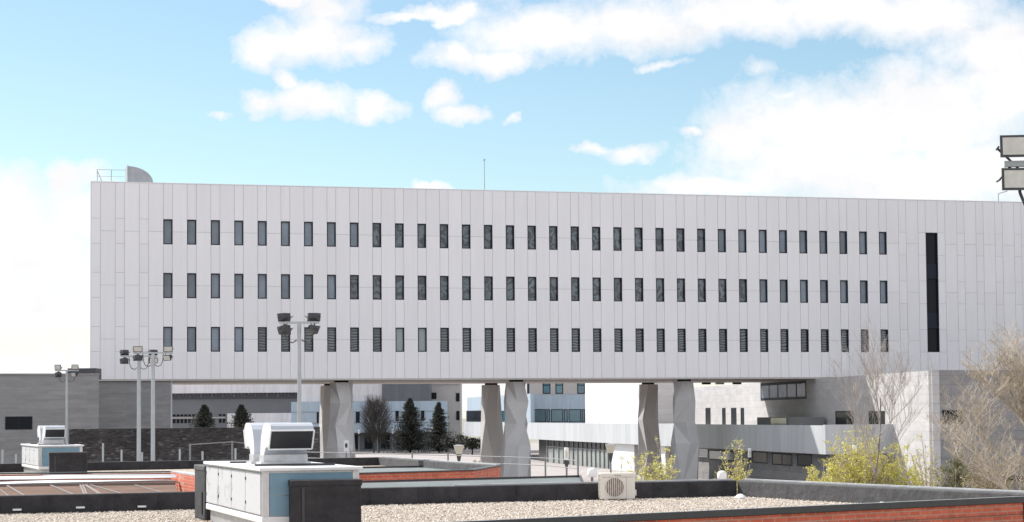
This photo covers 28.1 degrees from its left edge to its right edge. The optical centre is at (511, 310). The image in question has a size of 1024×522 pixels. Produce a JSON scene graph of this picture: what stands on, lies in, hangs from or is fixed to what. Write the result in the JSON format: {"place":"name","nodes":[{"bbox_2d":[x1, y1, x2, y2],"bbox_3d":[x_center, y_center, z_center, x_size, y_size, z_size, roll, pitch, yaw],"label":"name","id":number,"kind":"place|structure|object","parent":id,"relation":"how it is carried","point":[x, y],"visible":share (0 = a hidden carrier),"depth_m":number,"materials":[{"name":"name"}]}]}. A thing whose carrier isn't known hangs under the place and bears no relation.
{"place":"outdoors","nodes":[
{"label":"outdoors","id":0,"kind":"place"},
{"bbox_2d":[0,373,171,463],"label":"stone building","id":1,"kind":"structure","parent":0,"point":[30,403],"depth_m":134.33,"materials":[{"name":"grey"}]},
{"bbox_2d":[5,416,31,429],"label":"window","id":2,"kind":"structure","parent":1,"relation":"in","point":[11,422],"depth_m":133.26,"materials":[{"name":"black glass"}]},
{"bbox_2d":[0,482,177,494],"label":"brown glazed roof","id":3,"kind":"structure","parent":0,"point":[51,488],"depth_m":53.85,"materials":[{"name":"brown glass"}]},
{"bbox_2d":[187,404,215,427],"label":"spruce tree","id":4,"kind":"object","parent":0,"point":[203,417],"visible":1,"depth_m":229.28,"materials":[{"name":"green plant"}]},
{"bbox_2d":[172,384,296,427],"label":"hall","id":5,"kind":"structure","parent":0,"point":[219,401],"depth_m":364.60,"materials":[{"name":"grey metal"}]},
{"bbox_2d":[227,404,253,426],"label":"spruce tree","id":6,"kind":"object","parent":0,"point":[241,417],"visible":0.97,"depth_m":229.35,"materials":[{"name":"green plant"}]},
{"bbox_2d":[291,384,461,450],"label":"blue panel building","id":7,"kind":"structure","parent":0,"point":[425,398],"depth_m":338.32,"materials":[{"name":"metal"}]},
{"bbox_2d":[462,419,538,442],"bbox_3d":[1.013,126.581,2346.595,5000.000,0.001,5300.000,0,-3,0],"label":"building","id":8,"kind":"structure","parent":0,"point":[530,440],"depth_m":540.02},
{"bbox_2d":[996,135,1023,204],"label":"floodlight mast","id":9,"kind":"object","parent":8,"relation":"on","point":[1011,146],"visible":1,"depth_m":28.08,"materials":[{"name":"grey metal"}]},
{"bbox_2d":[0,479,1023,521],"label":"brick building","id":10,"kind":"structure","parent":0,"point":[715,500],"depth_m":39.53,"materials":[{"name":"brick"}]},
{"bbox_2d":[194,464,210,520],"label":"duct block","id":11,"kind":"structure","parent":10,"relation":"on","point":[202,512],"depth_m":36.26,"materials":[{"name":"black metal"}]},
{"bbox_2d":[203,422,362,521],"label":"ventilation unit","id":12,"kind":"object","parent":10,"relation":"on","point":[255,488],"visible":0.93,"depth_m":32.13,"materials":[{"name":"white paint"}]},
{"bbox_2d":[288,479,361,521],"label":"duct block","id":13,"kind":"structure","parent":10,"relation":"on","point":[324,500],"depth_m":30.62,"materials":[{"name":"grey metal"}]},
{"bbox_2d":[598,473,636,500],"bbox_3d":[2.231,3.730,43.346,0.785,0.577,0.313,0,-3,-6],"label":"air conditioner","id":14,"kind":"object","parent":10,"relation":"on","point":[616,485],"visible":0.99,"depth_m":43.20,"materials":[{"name":"white metal"}]},
{"bbox_2d":[0,0,1023,418],"label":"sky","id":15,"kind":"structure","parent":0,"point":[878,99],"materials":[{"name":"blue"}]},
{"bbox_2d":[355,443,699,481],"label":"plaza paving","id":16,"kind":"structure","parent":0,"point":[536,470],"depth_m":234.38,"materials":[{"name":"beige concrete"}]},
{"bbox_2d":[55,365,78,443],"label":"floodlight mast","id":17,"kind":"object","parent":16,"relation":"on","point":[58,368],"visible":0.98,"depth_m":128.85,"materials":[{"name":"grey metal"}]},
{"bbox_2d":[120,350,157,460],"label":"floodlight mast","id":18,"kind":"object","parent":16,"relation":"on","point":[124,354],"visible":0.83,"depth_m":111.86,"materials":[{"name":"grey metal"}]},
{"bbox_2d":[133,346,173,460],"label":"floodlight mast","id":19,"kind":"object","parent":16,"relation":"on","point":[137,350],"visible":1,"depth_m":109.89,"materials":[{"name":"grey metal"}]},
{"bbox_2d":[69,427,319,461],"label":"boundary wall","id":20,"kind":"structure","parent":16,"relation":"on","point":[170,443],"depth_m":118.92,"materials":[{"name":"stone"}]},
{"bbox_2d":[0,456,500,491],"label":"brick building","id":21,"kind":"structure","parent":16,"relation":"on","point":[180,474],"depth_m":59.83,"materials":[{"name":"brick"}]},
{"bbox_2d":[21,425,83,472],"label":"ventilation unit","id":22,"kind":"object","parent":21,"relation":"on","point":[35,457],"visible":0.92,"depth_m":66.94,"materials":[{"name":"white paint"}]},
{"bbox_2d":[49,452,87,473],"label":"duct block","id":23,"kind":"structure","parent":21,"relation":"on","point":[67,461],"depth_m":63.19,"materials":[{"name":"grey metal"}]},
{"bbox_2d":[361,475,583,487],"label":"parapet","id":24,"kind":"structure","parent":21,"relation":"attached to","point":[454,481],"depth_m":49.52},
{"bbox_2d":[227,413,290,427],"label":"white annex","id":25,"kind":"object","parent":16,"relation":"on","point":[270,417],"visible":0.21,"depth_m":344.54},
{"bbox_2d":[277,313,320,422],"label":"floodlight mast","id":26,"kind":"object","parent":16,"relation":"on","point":[284,319],"visible":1,"depth_m":73.97,"materials":[{"name":"grey metal"}]},
{"bbox_2d":[356,394,394,452],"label":"poplar tree","id":27,"kind":"object","parent":16,"relation":"on","point":[376,408],"visible":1,"depth_m":316.89,"materials":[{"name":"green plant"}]},
{"bbox_2d":[379,398,436,452],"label":"spruce tree","id":28,"kind":"object","parent":16,"relation":"on","point":[409,423],"visible":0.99,"depth_m":316.82,"materials":[{"name":"green plant"}]},
{"bbox_2d":[414,402,463,452],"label":"spruce tree","id":29,"kind":"object","parent":16,"relation":"on","point":[439,429],"visible":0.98,"depth_m":313.05,"materials":[{"name":"green plant"}]},
{"bbox_2d":[309,451,578,476],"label":"court fence","id":30,"kind":"object","parent":16,"relation":"on","point":[502,456],"visible":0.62,"depth_m":82.76,"materials":[{"name":"silver metal"}]},
{"bbox_2d":[455,436,480,454],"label":"tree","id":31,"kind":"object","parent":16,"relation":"on","point":[469,443],"visible":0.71,"depth_m":298.60,"materials":[{"name":"green plant"}]},
{"bbox_2d":[90,181,1023,479],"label":"office building","id":32,"kind":"structure","parent":16,"relation":"on","point":[492,291],"depth_m":160.05,"materials":[{"name":"grey metal"}]},
{"bbox_2d":[125,165,152,181],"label":"roof vent","id":33,"kind":"object","parent":32,"relation":"on","point":[134,174],"visible":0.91,"depth_m":152.47,"materials":[{"name":"metal"}]},
{"bbox_2d":[163,219,172,243],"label":"window","id":34,"kind":"structure","parent":32,"relation":"in","point":[167,223],"depth_m":152.41,"materials":[{"name":"black glass"}]},
{"bbox_2d":[163,273,172,297],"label":"window","id":35,"kind":"structure","parent":32,"relation":"in","point":[167,277],"depth_m":152.19,"materials":[{"name":"black glass"}]},
{"bbox_2d":[187,220,195,244],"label":"window","id":36,"kind":"structure","parent":32,"relation":"in","point":[191,224],"depth_m":152.86,"materials":[{"name":"black glass"}]},
{"bbox_2d":[187,273,195,297],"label":"window","id":37,"kind":"structure","parent":32,"relation":"in","point":[191,277],"depth_m":152.67,"materials":[{"name":"black glass"}]},
{"bbox_2d":[187,327,195,351],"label":"window","id":38,"kind":"structure","parent":32,"relation":"in","point":[191,331],"depth_m":152.45,"materials":[{"name":"black glass"}]},
{"bbox_2d":[211,220,219,244],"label":"window","id":39,"kind":"structure","parent":32,"relation":"in","point":[215,224],"depth_m":153.34,"materials":[{"name":"black glass"}]},
{"bbox_2d":[211,273,219,297],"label":"window","id":40,"kind":"structure","parent":32,"relation":"in","point":[215,278],"depth_m":153.16,"materials":[{"name":"black"}]},
{"bbox_2d":[211,327,219,351],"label":"window","id":41,"kind":"structure","parent":32,"relation":"in","point":[215,331],"depth_m":152.93,"materials":[{"name":"black"}]},
{"bbox_2d":[234,220,242,244],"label":"window","id":42,"kind":"structure","parent":32,"relation":"in","point":[238,225],"depth_m":153.79,"materials":[{"name":"black"}]},
{"bbox_2d":[234,274,242,298],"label":"window","id":43,"kind":"structure","parent":32,"relation":"in","point":[238,278],"depth_m":153.60,"materials":[{"name":"black"}]},
{"bbox_2d":[234,327,243,351],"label":"window","id":44,"kind":"structure","parent":32,"relation":"in","point":[238,331],"depth_m":153.38,"materials":[{"name":"black glass"}]},
{"bbox_2d":[258,221,266,245],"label":"window","id":45,"kind":"structure","parent":32,"relation":"in","point":[262,225],"depth_m":154.28,"materials":[{"name":"black"}]},
{"bbox_2d":[258,274,266,298],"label":"window","id":46,"kind":"structure","parent":32,"relation":"in","point":[262,278],"depth_m":154.06,"materials":[{"name":"black"}]},
{"bbox_2d":[258,327,266,351],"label":"window","id":47,"kind":"structure","parent":32,"relation":"in","point":[262,331],"depth_m":153.87,"materials":[{"name":"black"}]},
{"bbox_2d":[281,221,289,245],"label":"window","id":48,"kind":"structure","parent":32,"relation":"in","point":[285,225],"depth_m":154.73,"materials":[{"name":"black"}]},
{"bbox_2d":[281,274,289,298],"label":"window","id":49,"kind":"structure","parent":32,"relation":"in","point":[285,278],"depth_m":154.55,"materials":[{"name":"black"}]},
{"bbox_2d":[304,222,312,245],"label":"window","id":50,"kind":"structure","parent":32,"relation":"in","point":[308,226],"depth_m":155.23,"materials":[{"name":"black"}]},
{"bbox_2d":[304,274,312,298],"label":"window","id":51,"kind":"structure","parent":32,"relation":"in","point":[308,279],"depth_m":155.00,"materials":[{"name":"black"}]},
{"bbox_2d":[327,222,335,246],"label":"window","id":52,"kind":"structure","parent":32,"relation":"in","point":[331,226],"depth_m":155.68,"materials":[{"name":"black"}]},
{"bbox_2d":[327,275,335,298],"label":"window","id":53,"kind":"structure","parent":32,"relation":"in","point":[331,279],"depth_m":155.45,"materials":[{"name":"black"}]},
{"bbox_2d":[327,327,335,351],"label":"window","id":54,"kind":"structure","parent":32,"relation":"in","point":[331,331],"depth_m":155.26,"materials":[{"name":"black"}]},
{"bbox_2d":[350,223,358,246],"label":"window","id":55,"kind":"structure","parent":32,"relation":"in","point":[354,227],"depth_m":156.14,"materials":[{"name":"black"}]},
{"bbox_2d":[350,275,358,298],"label":"window","id":56,"kind":"structure","parent":32,"relation":"in","point":[354,279],"depth_m":155.95,"materials":[{"name":"black"}]},
{"bbox_2d":[350,327,358,351],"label":"window","id":57,"kind":"structure","parent":32,"relation":"in","point":[354,332],"depth_m":155.72,"materials":[{"name":"black"}]},
{"bbox_2d":[372,223,380,246],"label":"window","id":58,"kind":"structure","parent":32,"relation":"in","point":[376,227],"depth_m":156.60,"materials":[{"name":"black"}]},
{"bbox_2d":[373,275,381,299],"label":"window","id":59,"kind":"structure","parent":32,"relation":"in","point":[377,294],"depth_m":156.41,"materials":[{"name":"black"}]},
{"bbox_2d":[373,328,381,351],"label":"window","id":60,"kind":"structure","parent":32,"relation":"in","point":[377,332],"depth_m":156.21,"materials":[{"name":"black"}]},
{"bbox_2d":[395,223,403,247],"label":"window","id":61,"kind":"structure","parent":32,"relation":"in","point":[399,227],"depth_m":157.09,"materials":[{"name":"black"}]},
{"bbox_2d":[395,275,403,299],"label":"window","id":62,"kind":"structure","parent":32,"relation":"in","point":[399,279],"depth_m":156.86,"materials":[{"name":"black"}]},
{"bbox_2d":[395,328,403,351],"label":"window","id":63,"kind":"structure","parent":32,"relation":"in","point":[399,332],"depth_m":156.67,"materials":[{"name":"black"}]},
{"bbox_2d":[417,224,425,247],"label":"window","id":64,"kind":"structure","parent":32,"relation":"in","point":[421,228],"depth_m":157.55,"materials":[{"name":"black"}]},
{"bbox_2d":[418,276,425,299],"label":"window","id":65,"kind":"structure","parent":32,"relation":"in","point":[421,279],"depth_m":157.32,"materials":[{"name":"black"}]},
{"bbox_2d":[418,328,426,351],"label":"window","id":66,"kind":"structure","parent":32,"relation":"in","point":[422,332],"depth_m":157.13,"materials":[{"name":"black"}]},
{"bbox_2d":[440,224,447,247],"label":"window","id":67,"kind":"structure","parent":32,"relation":"in","point":[443,227],"depth_m":158.02,"materials":[{"name":"black"}]},
{"bbox_2d":[440,276,448,299],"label":"window","id":68,"kind":"structure","parent":32,"relation":"in","point":[444,280],"depth_m":157.82,"materials":[{"name":"black"}]},
{"bbox_2d":[440,328,448,351],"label":"window","id":69,"kind":"structure","parent":32,"relation":"in","point":[444,332],"depth_m":157.59,"materials":[{"name":"black"}]},
{"bbox_2d":[462,224,470,248],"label":"window","id":70,"kind":"structure","parent":32,"relation":"in","point":[465,228],"depth_m":158.48,"materials":[{"name":"black"}]},
{"bbox_2d":[462,276,470,299],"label":"window","id":71,"kind":"structure","parent":32,"relation":"in","point":[466,280],"depth_m":158.29,"materials":[{"name":"black"}]},
{"bbox_2d":[462,328,470,351],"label":"window","id":72,"kind":"structure","parent":32,"relation":"in","point":[466,332],"depth_m":158.06,"materials":[{"name":"black"}]},
{"bbox_2d":[484,225,491,248],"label":"window","id":73,"kind":"structure","parent":32,"relation":"in","point":[487,228],"depth_m":158.95,"materials":[{"name":"black"}]},
{"bbox_2d":[484,276,492,299],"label":"window","id":74,"kind":"structure","parent":32,"relation":"in","point":[488,280],"depth_m":158.75,"materials":[{"name":"black"}]},
{"bbox_2d":[484,328,492,351],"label":"window","id":75,"kind":"structure","parent":32,"relation":"in","point":[488,331],"depth_m":158.52,"materials":[{"name":"black"}]},
{"bbox_2d":[506,225,513,248],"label":"window","id":76,"kind":"structure","parent":32,"relation":"in","point":[509,228],"depth_m":159.41,"materials":[{"name":"black"}]},
{"bbox_2d":[506,277,514,300],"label":"window","id":77,"kind":"structure","parent":32,"relation":"in","point":[510,281],"depth_m":159.22,"materials":[{"name":"black"}]},
{"bbox_2d":[506,328,514,351],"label":"window","id":78,"kind":"structure","parent":32,"relation":"in","point":[510,332],"depth_m":158.98,"materials":[{"name":"black"}]},
{"bbox_2d":[527,226,535,249],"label":"window","id":79,"kind":"structure","parent":32,"relation":"in","point":[531,230],"depth_m":159.88,"materials":[{"name":"black"}]},
{"bbox_2d":[528,277,535,300],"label":"window","id":80,"kind":"structure","parent":32,"relation":"in","point":[531,280],"depth_m":159.68,"materials":[{"name":"black"}]},
{"bbox_2d":[528,328,536,351],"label":"window","id":81,"kind":"structure","parent":32,"relation":"in","point":[532,332],"depth_m":159.45,"materials":[{"name":"black"}]},
{"bbox_2d":[549,226,557,249],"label":"window","id":82,"kind":"structure","parent":32,"relation":"in","point":[553,236],"depth_m":160.35,"materials":[{"name":"black"}]},
{"bbox_2d":[549,277,557,300],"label":"window","id":83,"kind":"structure","parent":32,"relation":"in","point":[553,280],"depth_m":160.15,"materials":[{"name":"black"}]},
{"bbox_2d":[550,328,558,351],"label":"window","id":84,"kind":"structure","parent":32,"relation":"in","point":[554,345],"depth_m":159.92,"materials":[{"name":"black"}]},
{"bbox_2d":[571,277,579,300],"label":"window","id":85,"kind":"structure","parent":32,"relation":"in","point":[575,291],"depth_m":160.58,"materials":[{"name":"black"}]},
{"bbox_2d":[571,328,579,351],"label":"window","id":86,"kind":"structure","parent":32,"relation":"in","point":[575,331],"depth_m":160.39,"materials":[{"name":"black"}]},
{"bbox_2d":[592,278,600,300],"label":"window","id":87,"kind":"structure","parent":32,"relation":"in","point":[596,282],"depth_m":161.09,"materials":[{"name":"black"}]},
{"bbox_2d":[593,328,600,351],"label":"window","id":88,"kind":"structure","parent":32,"relation":"in","point":[596,331],"depth_m":160.86,"materials":[{"name":"black"}]},
{"bbox_2d":[613,227,621,250],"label":"window","id":89,"kind":"structure","parent":32,"relation":"in","point":[617,236],"depth_m":161.72,"materials":[{"name":"black"}]},
{"bbox_2d":[614,328,622,351],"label":"window","id":90,"kind":"structure","parent":32,"relation":"in","point":[618,333],"depth_m":161.33,"materials":[{"name":"black"}]},
{"bbox_2d":[634,228,642,250],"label":"window","id":91,"kind":"structure","parent":32,"relation":"in","point":[638,232],"depth_m":162.20,"materials":[{"name":"black"}]},
{"bbox_2d":[635,278,642,301],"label":"window","id":92,"kind":"structure","parent":32,"relation":"in","point":[638,281],"depth_m":162.00,"materials":[{"name":"black"}]},
{"bbox_2d":[655,228,663,250],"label":"window","id":93,"kind":"structure","parent":32,"relation":"in","point":[659,232],"depth_m":162.68,"materials":[{"name":"black"}]},
{"bbox_2d":[656,278,663,301],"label":"window","id":94,"kind":"structure","parent":32,"relation":"in","point":[659,281],"depth_m":162.48,"materials":[{"name":"black"}]},
{"bbox_2d":[676,228,684,251],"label":"window","id":95,"kind":"structure","parent":32,"relation":"in","point":[680,244],"depth_m":163.11,"materials":[{"name":"black"}]},
{"bbox_2d":[698,329,706,351],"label":"window","id":96,"kind":"structure","parent":32,"relation":"in","point":[702,342],"depth_m":163.19,"materials":[{"name":"black"}]},
{"bbox_2d":[925,233,939,351],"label":"stair window","id":97,"kind":"structure","parent":32,"relation":"in","point":[931,238],"depth_m":168.78,"materials":[{"name":"black glass"}]},
{"bbox_2d":[627,437,680,480],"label":"shrub","id":98,"kind":"object","parent":16,"relation":"on","point":[658,470],"visible":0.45,"depth_m":99.55,"materials":[{"name":"yellow plant"}]},
{"bbox_2d":[464,383,893,484],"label":"wing building","id":99,"kind":"structure","parent":16,"relation":"on","point":[584,423],"depth_m":199.93,"materials":[{"name":"stone"}]},
{"bbox_2d":[709,450,747,461],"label":"window","id":100,"kind":"structure","parent":99,"relation":"in","point":[713,454],"depth_m":170.59,"materials":[{"name":"black glass"}]},
{"bbox_2d":[772,453,791,465],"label":"window","id":101,"kind":"structure","parent":99,"relation":"in","point":[777,458],"depth_m":155.99,"materials":[{"name":"black glass"}]},
{"bbox_2d":[757,417,823,424],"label":"terrace skylight","id":102,"kind":"object","parent":99,"relation":"on","point":[790,420],"visible":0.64,"depth_m":163.91,"materials":[{"name":"glass"}]},
{"bbox_2d":[714,436,752,494],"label":"shrub","id":103,"kind":"object","parent":16,"relation":"on","point":[737,475],"visible":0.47,"depth_m":101.63,"materials":[{"name":"yellow plant"}]},
{"bbox_2d":[803,457,845,482],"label":"shrub","id":104,"kind":"object","parent":16,"relation":"on","point":[831,471],"visible":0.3,"depth_m":96.59,"materials":[{"name":"yellow plant"}]},
{"bbox_2d":[665,370,1023,490],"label":"stone wing","id":105,"kind":"structure","parent":16,"relation":"on","point":[743,404],"depth_m":143.78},
{"bbox_2d":[760,380,805,400],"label":"window","id":106,"kind":"structure","parent":105,"relation":"in","point":[792,389],"depth_m":175.81,"materials":[{"name":"black glass"}]},
{"bbox_2d":[835,411,853,424],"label":"window","id":107,"kind":"structure","parent":105,"relation":"in","point":[841,417],"depth_m":157.36,"materials":[{"name":"black glass"}]},
{"bbox_2d":[818,423,900,484],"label":"shrub","id":108,"kind":"object","parent":16,"relation":"on","point":[860,472],"visible":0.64,"depth_m":97.23,"materials":[{"name":"yellow plant"}]},
{"bbox_2d":[826,308,942,483],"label":"bare tree","id":109,"kind":"object","parent":16,"relation":"on","point":[863,427],"visible":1,"depth_m":96.01,"materials":[{"name":"grey plant"}]},
{"bbox_2d":[881,437,923,485],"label":"shrub","id":110,"kind":"object","parent":16,"relation":"on","point":[894,474],"visible":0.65,"depth_m":96.63,"materials":[{"name":"yellow plant"}]},
{"bbox_2d":[911,432,944,486],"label":"shrub","id":111,"kind":"object","parent":16,"relation":"on","point":[931,482],"visible":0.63,"depth_m":98.76,"materials":[{"name":"yellow plant"}]},
{"bbox_2d":[928,448,973,487],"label":"shrub","id":112,"kind":"object","parent":16,"relation":"on","point":[954,481],"visible":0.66,"depth_m":99.47,"materials":[{"name":"green plant"}]},
{"bbox_2d":[918,316,1023,489],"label":"bare tree","id":113,"kind":"object","parent":16,"relation":"on","point":[1005,391],"visible":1,"depth_m":84.11,"materials":[{"name":"brown plant"}]},
{"bbox_2d":[960,446,1023,490],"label":"shrub","id":114,"kind":"object","parent":16,"relation":"on","point":[977,484],"visible":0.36,"depth_m":91.41,"materials":[{"name":"brown plant"}]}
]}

